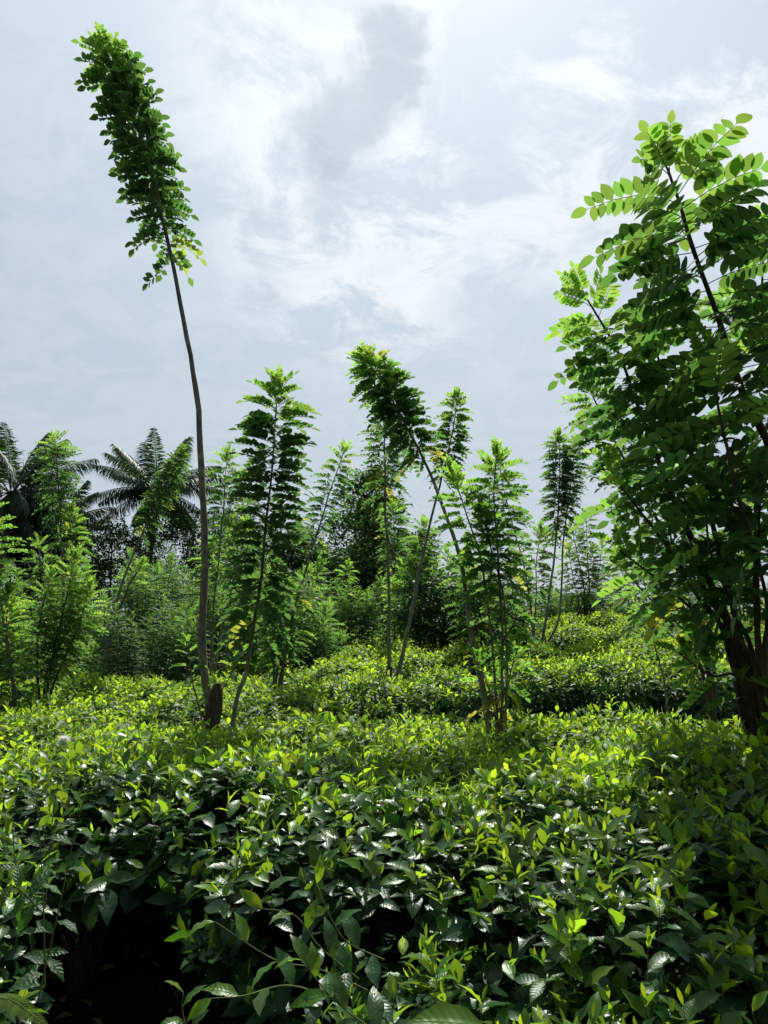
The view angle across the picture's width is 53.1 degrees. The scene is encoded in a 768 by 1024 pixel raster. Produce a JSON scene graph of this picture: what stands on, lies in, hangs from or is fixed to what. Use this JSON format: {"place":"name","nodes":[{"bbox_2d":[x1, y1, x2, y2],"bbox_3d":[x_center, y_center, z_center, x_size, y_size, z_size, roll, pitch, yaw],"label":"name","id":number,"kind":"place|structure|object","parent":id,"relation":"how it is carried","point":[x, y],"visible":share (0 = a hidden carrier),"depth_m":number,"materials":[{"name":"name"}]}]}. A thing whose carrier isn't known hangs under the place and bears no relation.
{"place":"outdoors","nodes":[
{"label":"outdoors","id":0,"kind":"place"},
{"bbox_2d":[4,623,720,1023],"bbox_3d":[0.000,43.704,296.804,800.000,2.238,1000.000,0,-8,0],"label":"ground","id":1,"kind":"structure","parent":0,"point":[122,991],"depth_m":3.50,"materials":[{"name":"soil"}]},
{"bbox_2d":[0,993,47,1023],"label":"fern","id":2,"kind":"object","parent":1,"relation":"on","point":[11,1007],"visible":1,"depth_m":1.36,"materials":[{"name":"green plant"}]},
{"bbox_2d":[0,502,50,713],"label":"shade tree","id":3,"kind":"object","parent":1,"relation":"on","point":[8,601],"visible":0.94,"depth_m":7.32,"materials":[{"name":"green plant"}]},
{"bbox_2d":[0,825,57,1023],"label":"tea bush","id":4,"kind":"object","parent":1,"relation":"on","point":[12,950],"visible":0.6,"depth_m":2.54,"materials":[{"name":"green plant"}]},
{"bbox_2d":[0,506,68,641],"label":"broadleaf tree","id":5,"kind":"object","parent":1,"relation":"on","point":[18,557],"visible":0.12,"depth_m":39.71,"materials":[{"name":"green plant"}]},
{"bbox_2d":[0,768,69,989],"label":"weed plant","id":6,"kind":"object","parent":1,"relation":"on","point":[24,918],"visible":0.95,"depth_m":1.87,"materials":[{"name":"green plant"}]},
{"bbox_2d":[0,693,94,759],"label":"tea bush","id":7,"kind":"object","parent":1,"relation":"on","point":[56,724],"visible":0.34,"depth_m":5.43,"materials":[{"name":"green plant"}]},
{"bbox_2d":[0,745,94,949],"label":"tea bush","id":8,"kind":"object","parent":1,"relation":"on","point":[33,923],"visible":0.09,"depth_m":3.68,"materials":[{"name":"green plant"}]},
{"bbox_2d":[0,422,99,594],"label":"coconut palm","id":9,"kind":"object","parent":1,"relation":"on","point":[20,500],"visible":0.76,"depth_m":37.89,"materials":[{"name":"green plant"}]},
{"bbox_2d":[19,429,95,683],"bbox_3d":[-5.324,1.086,12.464,1.312,4.988,0.905,0,-8,0],"label":"shade tree","id":10,"kind":"object","parent":1,"relation":"on","point":[66,476],"visible":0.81,"depth_m":12.59,"materials":[{"name":"green plant"}]},
{"bbox_2d":[7,750,109,998],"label":"weed plant","id":11,"kind":"object","parent":1,"relation":"on","point":[55,966],"visible":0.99,"depth_m":1.83,"materials":[{"name":"green plant"}]},
{"bbox_2d":[9,543,113,703],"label":"shade tree","id":12,"kind":"object","parent":1,"relation":"on","point":[70,619],"visible":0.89,"depth_m":8.08,"materials":[{"name":"green plant"}]},
{"bbox_2d":[0,732,127,923],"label":"tea bush","id":13,"kind":"object","parent":1,"relation":"on","point":[9,755],"visible":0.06,"depth_m":4.27,"materials":[{"name":"green plant"}]},
{"bbox_2d":[20,479,114,575],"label":"broadleaf tree","id":14,"kind":"object","parent":1,"relation":"on","point":[83,504],"visible":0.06,"depth_m":44.13,"materials":[{"name":"green plant"}]},
{"bbox_2d":[5,698,140,748],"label":"tea bush","id":15,"kind":"object","parent":1,"relation":"on","point":[104,721],"visible":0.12,"depth_m":6.19,"materials":[{"name":"green plant"}]},
{"bbox_2d":[50,642,111,697],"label":"young shade tree","id":16,"kind":"object","parent":1,"relation":"on","point":[103,669],"visible":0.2,"depth_m":11.07,"materials":[{"name":"green plant"}]},
{"bbox_2d":[34,670,141,722],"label":"tea bush","id":17,"kind":"object","parent":1,"relation":"on","point":[84,679],"visible":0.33,"depth_m":9.78,"materials":[{"name":"green plant"}]},
{"bbox_2d":[6,725,175,779],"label":"tea bush","id":18,"kind":"object","parent":1,"relation":"on","point":[94,738],"visible":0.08,"depth_m":4.92,"materials":[{"name":"green plant"}]},
{"bbox_2d":[36,686,166,736],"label":"tea bush","id":19,"kind":"object","parent":1,"relation":"on","point":[107,704],"visible":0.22,"depth_m":7.24,"materials":[{"name":"green plant"}]},
{"bbox_2d":[30,514,177,634],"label":"broadleaf tree","id":20,"kind":"object","parent":1,"relation":"on","point":[108,538],"visible":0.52,"depth_m":41.59,"materials":[{"name":"green plant"}]},
{"bbox_2d":[0,739,233,993],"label":"tea bush","id":21,"kind":"object","parent":1,"relation":"on","point":[82,904],"visible":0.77,"depth_m":3.25,"materials":[{"name":"green plant"}]},
{"bbox_2d":[99,602,149,684],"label":"young shade tree","id":22,"kind":"object","parent":1,"relation":"on","point":[123,670],"visible":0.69,"depth_m":11.37,"materials":[{"name":"green plant"}]},
{"bbox_2d":[105,555,149,676],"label":"shade tree","id":23,"kind":"object","parent":1,"relation":"on","point":[134,574],"visible":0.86,"depth_m":12.44,"materials":[{"name":"green plant"}]},
{"bbox_2d":[56,717,202,776],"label":"tea bush","id":24,"kind":"object","parent":1,"relation":"on","point":[111,730],"visible":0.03,"depth_m":5.47,"materials":[{"name":"green plant"}]},
{"bbox_2d":[106,547,175,679],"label":"young shade tree","id":25,"kind":"object","parent":1,"relation":"on","point":[139,611],"visible":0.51,"depth_m":13.02,"materials":[{"name":"green plant"}]},
{"bbox_2d":[98,673,191,718],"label":"tea bush","id":26,"kind":"object","parent":1,"relation":"on","point":[149,687],"visible":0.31,"depth_m":9.68,"materials":[{"name":"green plant"}]},
{"bbox_2d":[102,443,193,678],"bbox_3d":[-3.669,1.195,11.955,1.322,4.643,0.627,0,-8,0],"label":"shade tree","id":27,"kind":"object","parent":1,"relation":"on","point":[180,453],"visible":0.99,"depth_m":12.12,"materials":[{"name":"green plant"}]},
{"bbox_2d":[46,733,251,934],"bbox_3d":[-1.287,1.794,4.280,1.267,1.119,1.268,-5,-9,29],"label":"tea bush","id":28,"kind":"object","parent":1,"relation":"on","point":[150,914],"visible":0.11,"depth_m":4.20,"materials":[{"name":"green plant"}]},
{"bbox_2d":[128,552,186,677],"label":"young shade tree","id":29,"kind":"object","parent":1,"relation":"on","point":[157,569],"visible":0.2,"depth_m":16.89,"materials":[{"name":"green plant"}]},
{"bbox_2d":[130,599,186,698],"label":"young shade tree","id":30,"kind":"object","parent":1,"relation":"on","point":[156,661],"visible":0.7,"depth_m":10.96,"materials":[{"name":"green plant"}]},
{"bbox_2d":[89,428,231,591],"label":"coconut palm","id":31,"kind":"object","parent":1,"relation":"on","point":[138,476],"visible":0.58,"depth_m":43.73,"materials":[{"name":"green plant"}]},
{"bbox_2d":[71,21,252,731],"bbox_3d":[-1.881,-0.806,6.374,1.706,7.042,0.733,0,-8,0],"label":"shade tree","id":32,"kind":"object","parent":1,"relation":"on","point":[128,93],"visible":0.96,"depth_m":6.60,"materials":[{"name":"green plant"}]},
{"bbox_2d":[93,711,272,847],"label":"tea bush","id":33,"kind":"object","parent":1,"relation":"on","point":[216,736],"visible":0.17,"depth_m":4.83,"materials":[{"name":"green plant"}]},
{"bbox_2d":[43,936,330,1023],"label":"leaf litter","id":34,"kind":"object","parent":1,"relation":"on","point":[53,975],"visible":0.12,"depth_m":3.41,"materials":[{"name":"brown plant"}]},
{"bbox_2d":[117,678,256,735],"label":"tea bush","id":35,"kind":"object","parent":1,"relation":"on","point":[169,706],"visible":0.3,"depth_m":7.19,"materials":[{"name":"green plant"}]},
{"bbox_2d":[138,503,238,619],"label":"broadleaf tree","id":36,"kind":"object","parent":1,"relation":"on","point":[171,526],"visible":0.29,"depth_m":43.36,"materials":[{"name":"green plant"}]},
{"bbox_2d":[170,602,217,688],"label":"young shade tree","id":37,"kind":"object","parent":1,"relation":"on","point":[192,629],"visible":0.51,"depth_m":11.26,"materials":[{"name":"green plant"}]},
{"bbox_2d":[188,567,241,681],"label":"young shade tree","id":38,"kind":"object","parent":1,"relation":"on","point":[219,605],"visible":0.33,"depth_m":12.27,"materials":[{"name":"green plant"}]},
{"bbox_2d":[183,443,265,680],"bbox_3d":[-2.168,1.133,10.433,1.115,4.270,0.744,0,-8,0],"label":"shade tree","id":39,"kind":"object","parent":1,"relation":"on","point":[215,498],"visible":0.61,"depth_m":10.52,"materials":[{"name":"green plant"}]},
{"bbox_2d":[175,500,281,653],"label":"broadleaf tree","id":40,"kind":"object","parent":1,"relation":"on","point":[214,531],"visible":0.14,"depth_m":41.70,"materials":[{"name":"green plant"}]},
{"bbox_2d":[224,560,273,677],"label":"young shade tree","id":41,"kind":"object","parent":1,"relation":"on","point":[248,614],"visible":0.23,"depth_m":13.58,"materials":[{"name":"green plant"}]},
{"bbox_2d":[213,364,320,731],"bbox_3d":[-0.895,0.709,5.957,0.835,3.813,0.796,0,-8,0],"label":"shade tree","id":42,"kind":"object","parent":1,"relation":"on","point":[254,423],"visible":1,"depth_m":6.02,"materials":[{"name":"green plant"}]},
{"bbox_2d":[99,734,435,987],"bbox_3d":[-0.532,1.663,3.501,1.571,1.210,1.470,-7,-11,41],"label":"tea bush","id":43,"kind":"object","parent":1,"relation":"on","point":[176,892],"visible":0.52,"depth_m":3.20,"materials":[{"name":"green plant"}]},
{"bbox_2d":[194,678,349,737],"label":"tea bush","id":44,"kind":"object","parent":1,"relation":"on","point":[273,702],"visible":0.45,"depth_m":7.23,"materials":[{"name":"green plant"}]},
{"bbox_2d":[251,566,312,676],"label":"young shade tree","id":45,"kind":"object","parent":1,"relation":"on","point":[265,625],"visible":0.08,"depth_m":12.14,"materials":[{"name":"green plant"}]},
{"bbox_2d":[240,664,324,725],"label":"tea bush","id":46,"kind":"object","parent":1,"relation":"on","point":[285,683],"visible":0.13,"depth_m":9.85,"materials":[{"name":"green plant"}]},
{"bbox_2d":[228,524,342,638],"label":"broadleaf tree","id":47,"kind":"object","parent":1,"relation":"on","point":[284,554],"visible":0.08,"depth_m":39.33,"materials":[{"name":"green plant"}]},
{"bbox_2d":[187,855,393,1023],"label":"tea bush","id":48,"kind":"object","parent":1,"relation":"on","point":[379,1007],"visible":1,"depth_m":1.44,"materials":[{"name":"green plant"}]},
{"bbox_2d":[191,726,398,932],"bbox_3d":[-0.489,1.765,4.132,1.329,1.175,1.347,3,-9,-22],"label":"tea bush","id":49,"kind":"object","parent":1,"relation":"on","point":[210,802],"visible":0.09,"depth_m":4.06,"materials":[{"name":"green plant"}]},
{"bbox_2d":[247,562,349,672],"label":"young shade tree","id":50,"kind":"object","parent":1,"relation":"on","point":[328,603],"visible":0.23,"depth_m":12.91,"materials":[{"name":"green plant"}]},
{"bbox_2d":[248,439,359,713],"bbox_3d":[-0.978,1.075,9.449,1.371,4.054,0.631,0,-8,0],"label":"shade tree","id":51,"kind":"object","parent":1,"relation":"on","point":[318,568],"visible":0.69,"depth_m":9.47,"materials":[{"name":"green plant"}]},
{"bbox_2d":[282,546,364,634],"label":"broadleaf tree","id":52,"kind":"object","parent":1,"relation":"on","point":[314,555],"visible":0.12,"depth_m":37.40,"materials":[{"name":"green plant"}]},
{"bbox_2d":[210,701,438,847],"bbox_3d":[-0.410,1.798,4.702,1.414,1.278,1.416,-4,-9,27],"label":"tea bush","id":53,"kind":"object","parent":1,"relation":"on","point":[316,721],"visible":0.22,"depth_m":4.70,"materials":[{"name":"green plant"}]},
{"bbox_2d":[298,603,355,672],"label":"young shade tree","id":54,"kind":"object","parent":1,"relation":"on","point":[316,652],"visible":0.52,"depth_m":12.21,"materials":[{"name":"green plant"}]},
{"bbox_2d":[292,653,408,700],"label":"tea bush","id":55,"kind":"object","parent":1,"relation":"on","point":[335,668],"visible":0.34,"depth_m":10.04,"materials":[{"name":"green plant"}]},
{"bbox_2d":[329,579,371,651],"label":"young shade tree","id":56,"kind":"object","parent":1,"relation":"on","point":[344,619],"visible":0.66,"depth_m":15.32,"materials":[{"name":"green plant"}]},
{"bbox_2d":[164,766,552,1023],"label":"tea bush","id":57,"kind":"object","parent":1,"relation":"on","point":[223,955],"visible":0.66,"depth_m":2.65,"materials":[{"name":"green plant"}]},
{"bbox_2d":[304,663,431,728],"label":"tea bush","id":58,"kind":"object","parent":1,"relation":"on","point":[368,680],"visible":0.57,"depth_m":7.44,"materials":[{"name":"green plant"}]},
{"bbox_2d":[315,493,421,626],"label":"broadleaf tree","id":59,"kind":"object","parent":1,"relation":"on","point":[363,586],"visible":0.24,"depth_m":33.31,"materials":[{"name":"green plant"}]},
{"bbox_2d":[351,581,387,653],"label":"young shade tree","id":60,"kind":"object","parent":1,"relation":"on","point":[371,606],"visible":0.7,"depth_m":15.37,"materials":[{"name":"green plant"}]},
{"bbox_2d":[323,458,419,630],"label":"broadleaf tree","id":61,"kind":"object","parent":1,"relation":"on","point":[365,532],"visible":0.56,"depth_m":29.99,"materials":[{"name":"green plant"}]},
{"bbox_2d":[374,496,412,649],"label":"shade tree","id":62,"kind":"object","parent":1,"relation":"on","point":[393,504],"visible":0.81,"depth_m":16.05,"materials":[{"name":"green plant"}]},
{"bbox_2d":[362,646,456,703],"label":"tea bush","id":63,"kind":"object","parent":1,"relation":"on","point":[411,657],"visible":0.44,"depth_m":10.13,"materials":[{"name":"green plant"}]},
{"bbox_2d":[379,514,442,652],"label":"shade tree","id":64,"kind":"object","parent":1,"relation":"on","point":[411,563],"visible":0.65,"depth_m":12.94,"materials":[{"name":"green plant"}]},
{"bbox_2d":[356,386,473,717],"bbox_3d":[0.358,0.701,8.574,1.370,4.387,0.646,0,-8,0],"label":"shade tree","id":65,"kind":"object","parent":1,"relation":"on","point":[458,439],"visible":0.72,"depth_m":8.73,"materials":[{"name":"green plant"}]},
{"bbox_2d":[287,770,542,989],"bbox_3d":[0.124,1.774,3.611,1.246,1.036,1.455,-5,-9,32],"label":"tea bush","id":66,"kind":"object","parent":1,"relation":"on","point":[370,941],"visible":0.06,"depth_m":3.10,"materials":[{"name":"green plant"}]},
{"bbox_2d":[336,716,509,860],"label":"tea bush","id":67,"kind":"object","parent":1,"relation":"on","point":[412,738],"visible":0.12,"depth_m":4.79,"materials":[{"name":"green plant"}]},
{"bbox_2d":[316,727,537,935],"bbox_3d":[0.200,1.791,4.270,1.568,1.189,1.343,-3,-9,21],"label":"tea bush","id":68,"kind":"object","parent":1,"relation":"on","point":[414,766],"visible":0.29,"depth_m":4.12,"materials":[{"name":"green plant"}]},
{"bbox_2d":[368,706,492,774],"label":"tea bush","id":69,"kind":"object","parent":1,"relation":"on","point":[395,714],"visible":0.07,"depth_m":6.12,"materials":[{"name":"green plant"}]},
{"bbox_2d":[378,708,483,787],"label":"tea bush","id":70,"kind":"object","parent":1,"relation":"on","point":[407,727],"visible":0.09,"depth_m":5.51,"materials":[{"name":"green plant"}]},
{"bbox_2d":[382,660,508,731],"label":"tea bush","id":71,"kind":"object","parent":1,"relation":"on","point":[445,706],"visible":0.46,"depth_m":7.55,"materials":[{"name":"green plant"}]},
{"bbox_2d":[409,1002,481,1023],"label":"leaf","id":72,"kind":"object","parent":1,"relation":"on","point":[442,1013],"visible":1,"depth_m":0.99,"materials":[{"name":"green plant"}]},
{"bbox_2d":[345,340,550,751],"bbox_3d":[0.370,0.542,5.590,1.586,3.964,0.711,-5,-9,30],"label":"shade tree","id":73,"kind":"object","parent":1,"relation":"on","point":[387,390],"visible":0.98,"depth_m":5.45,"materials":[{"name":"green plant"}]},
{"bbox_2d":[379,570,525,666],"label":"broadleaf shrub","id":74,"kind":"object","parent":1,"relation":"on","point":[433,611],"visible":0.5,"depth_m":12.14,"materials":[{"name":"green plant"}]},
{"bbox_2d":[422,637,516,694],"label":"tea bush","id":75,"kind":"object","parent":1,"relation":"on","point":[459,654],"visible":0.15,"depth_m":10.37,"materials":[{"name":"green plant"}]},
{"bbox_2d":[437,549,538,670],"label":"shade tree","id":76,"kind":"object","parent":1,"relation":"on","point":[475,606],"visible":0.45,"depth_m":10.89,"materials":[{"name":"green plant"}]},
{"bbox_2d":[447,603,555,649],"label":"broadleaf shrub","id":77,"kind":"object","parent":1,"relation":"on","point":[522,623],"visible":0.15,"depth_m":13.06,"materials":[{"name":"green plant"}]},
{"bbox_2d":[481,446,560,651],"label":"shade tree","id":78,"kind":"object","parent":1,"relation":"on","point":[539,530],"visible":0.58,"depth_m":12.02,"materials":[{"name":"green plant"}]},
{"bbox_2d":[302,921,744,1023],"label":"tea bush","id":79,"kind":"object","parent":1,"relation":"on","point":[408,1000],"visible":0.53,"depth_m":2.03,"materials":[{"name":"green plant"}]},
{"bbox_2d":[445,702,608,764],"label":"tea bush","id":80,"kind":"object","parent":1,"relation":"on","point":[526,719],"visible":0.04,"depth_m":5.42,"materials":[{"name":"green plant"}]},
{"bbox_2d":[483,640,581,707],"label":"tea bush","id":81,"kind":"object","parent":1,"relation":"on","point":[543,653],"visible":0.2,"depth_m":10.44,"materials":[{"name":"green plant"}]},
{"bbox_2d":[469,646,597,723],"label":"tea bush","id":82,"kind":"object","parent":1,"relation":"on","point":[542,669],"visible":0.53,"depth_m":7.53,"materials":[{"name":"green plant"}]},
{"bbox_2d":[449,702,644,831],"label":"tea bush","id":83,"kind":"object","parent":1,"relation":"on","point":[521,732],"visible":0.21,"depth_m":4.86,"materials":[{"name":"green plant"}]},
{"bbox_2d":[445,740,648,839],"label":"tea bush","id":84,"kind":"object","parent":1,"relation":"on","point":[549,760],"visible":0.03,"depth_m":4.27,"materials":[{"name":"green plant"}]},
{"bbox_2d":[536,425,592,657],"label":"shade tree","id":85,"kind":"object","parent":1,"relation":"on","point":[565,479],"visible":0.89,"depth_m":13.13,"materials":[{"name":"green plant"}]},
{"bbox_2d":[432,737,703,931],"bbox_3d":[0.889,1.674,3.587,1.445,1.245,1.426,7,-11,-40],"label":"tea bush","id":86,"kind":"object","parent":1,"relation":"on","point":[593,766],"visible":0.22,"depth_m":3.62,"materials":[{"name":"green plant"}]},
{"bbox_2d":[545,619,617,652],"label":"tea bush","id":87,"kind":"object","parent":1,"relation":"on","point":[576,629],"visible":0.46,"depth_m":13.67,"materials":[{"name":"green plant"}]},
{"bbox_2d":[554,539,613,617],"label":"shade tree","id":88,"kind":"object","parent":1,"relation":"on","point":[583,596],"visible":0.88,"depth_m":19.45,"materials":[{"name":"green plant"}]},
{"bbox_2d":[412,752,759,1010],"bbox_3d":[0.786,1.603,3.002,1.424,1.216,1.441,-2,-8,11],"label":"tea bush","id":89,"kind":"object","parent":1,"relation":"on","point":[621,790],"visible":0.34,"depth_m":2.90,"materials":[{"name":"green plant"}]},
{"bbox_2d":[407,802,767,1023],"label":"tea bush","id":90,"kind":"object","parent":1,"relation":"on","point":[589,916],"visible":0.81,"depth_m":2.16,"materials":[{"name":"green plant"}]},
{"bbox_2d":[551,636,636,682],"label":"tea bush","id":91,"kind":"object","parent":1,"relation":"on","point":[574,648],"visible":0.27,"depth_m":10.55,"materials":[{"name":"green plant"}]},
{"bbox_2d":[541,644,665,725],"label":"tea bush","id":92,"kind":"object","parent":1,"relation":"on","point":[617,673],"visible":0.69,"depth_m":7.73,"materials":[{"name":"green plant"}]},
{"bbox_2d":[550,695,701,750],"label":"tea bush","id":93,"kind":"object","parent":1,"relation":"on","point":[609,712],"visible":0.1,"depth_m":5.43,"materials":[{"name":"green plant"}]},
{"bbox_2d":[605,632,694,683],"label":"tea bush","id":94,"kind":"object","parent":1,"relation":"on","point":[632,643],"visible":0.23,"depth_m":10.55,"materials":[{"name":"green plant"}]},
{"bbox_2d":[619,565,681,722],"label":"shade tree","id":95,"kind":"object","parent":1,"relation":"on","point":[642,626],"visible":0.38,"depth_m":7.37,"materials":[{"name":"green plant"}]},
{"bbox_2d":[541,899,767,1023],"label":"tea bush","id":96,"kind":"object","parent":1,"relation":"on","point":[698,972],"visible":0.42,"depth_m":1.93,"materials":[{"name":"green plant"}]},
{"bbox_2d":[544,109,767,763],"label":"shade tree","id":97,"kind":"object","parent":1,"relation":"on","point":[677,432],"visible":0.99,"depth_m":3.62,"materials":[{"name":"green plant"}]},
{"bbox_2d":[557,373,767,733],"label":"shade tree","id":98,"kind":"object","parent":1,"relation":"on","point":[599,465],"visible":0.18,"depth_m":5.65,"materials":[{"name":"green plant"}]},
{"bbox_2d":[585,724,743,822],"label":"tea bush","id":99,"kind":"object","parent":1,"relation":"on","point":[662,730],"visible":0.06,"depth_m":4.45,"materials":[{"name":"green plant"}]},
{"bbox_2d":[571,703,767,930],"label":"tea bush","id":100,"kind":"object","parent":1,"relation":"on","point":[654,754],"visible":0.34,"depth_m":3.63,"materials":[{"name":"green plant"}]},
{"bbox_2d":[621,652,739,734],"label":"tea bush","id":101,"kind":"object","parent":1,"relation":"on","point":[729,707],"visible":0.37,"depth_m":7.62,"materials":[{"name":"green plant"}]},
{"bbox_2d":[612,725,767,952],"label":"tea bush","id":102,"kind":"object","parent":1,"relation":"on","point":[757,778],"visible":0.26,"depth_m":2.95,"materials":[{"name":"green plant"}]},
{"bbox_2d":[626,767,767,1020],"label":"tea bush","id":103,"kind":"object","parent":1,"relation":"on","point":[685,830],"visible":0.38,"depth_m":2.46,"materials":[{"name":"green plant"}]},
{"bbox_2d":[0,0,767,621],"label":"sky","id":104,"kind":"structure","parent":0,"point":[407,178],"materials":[{"name":"white"}]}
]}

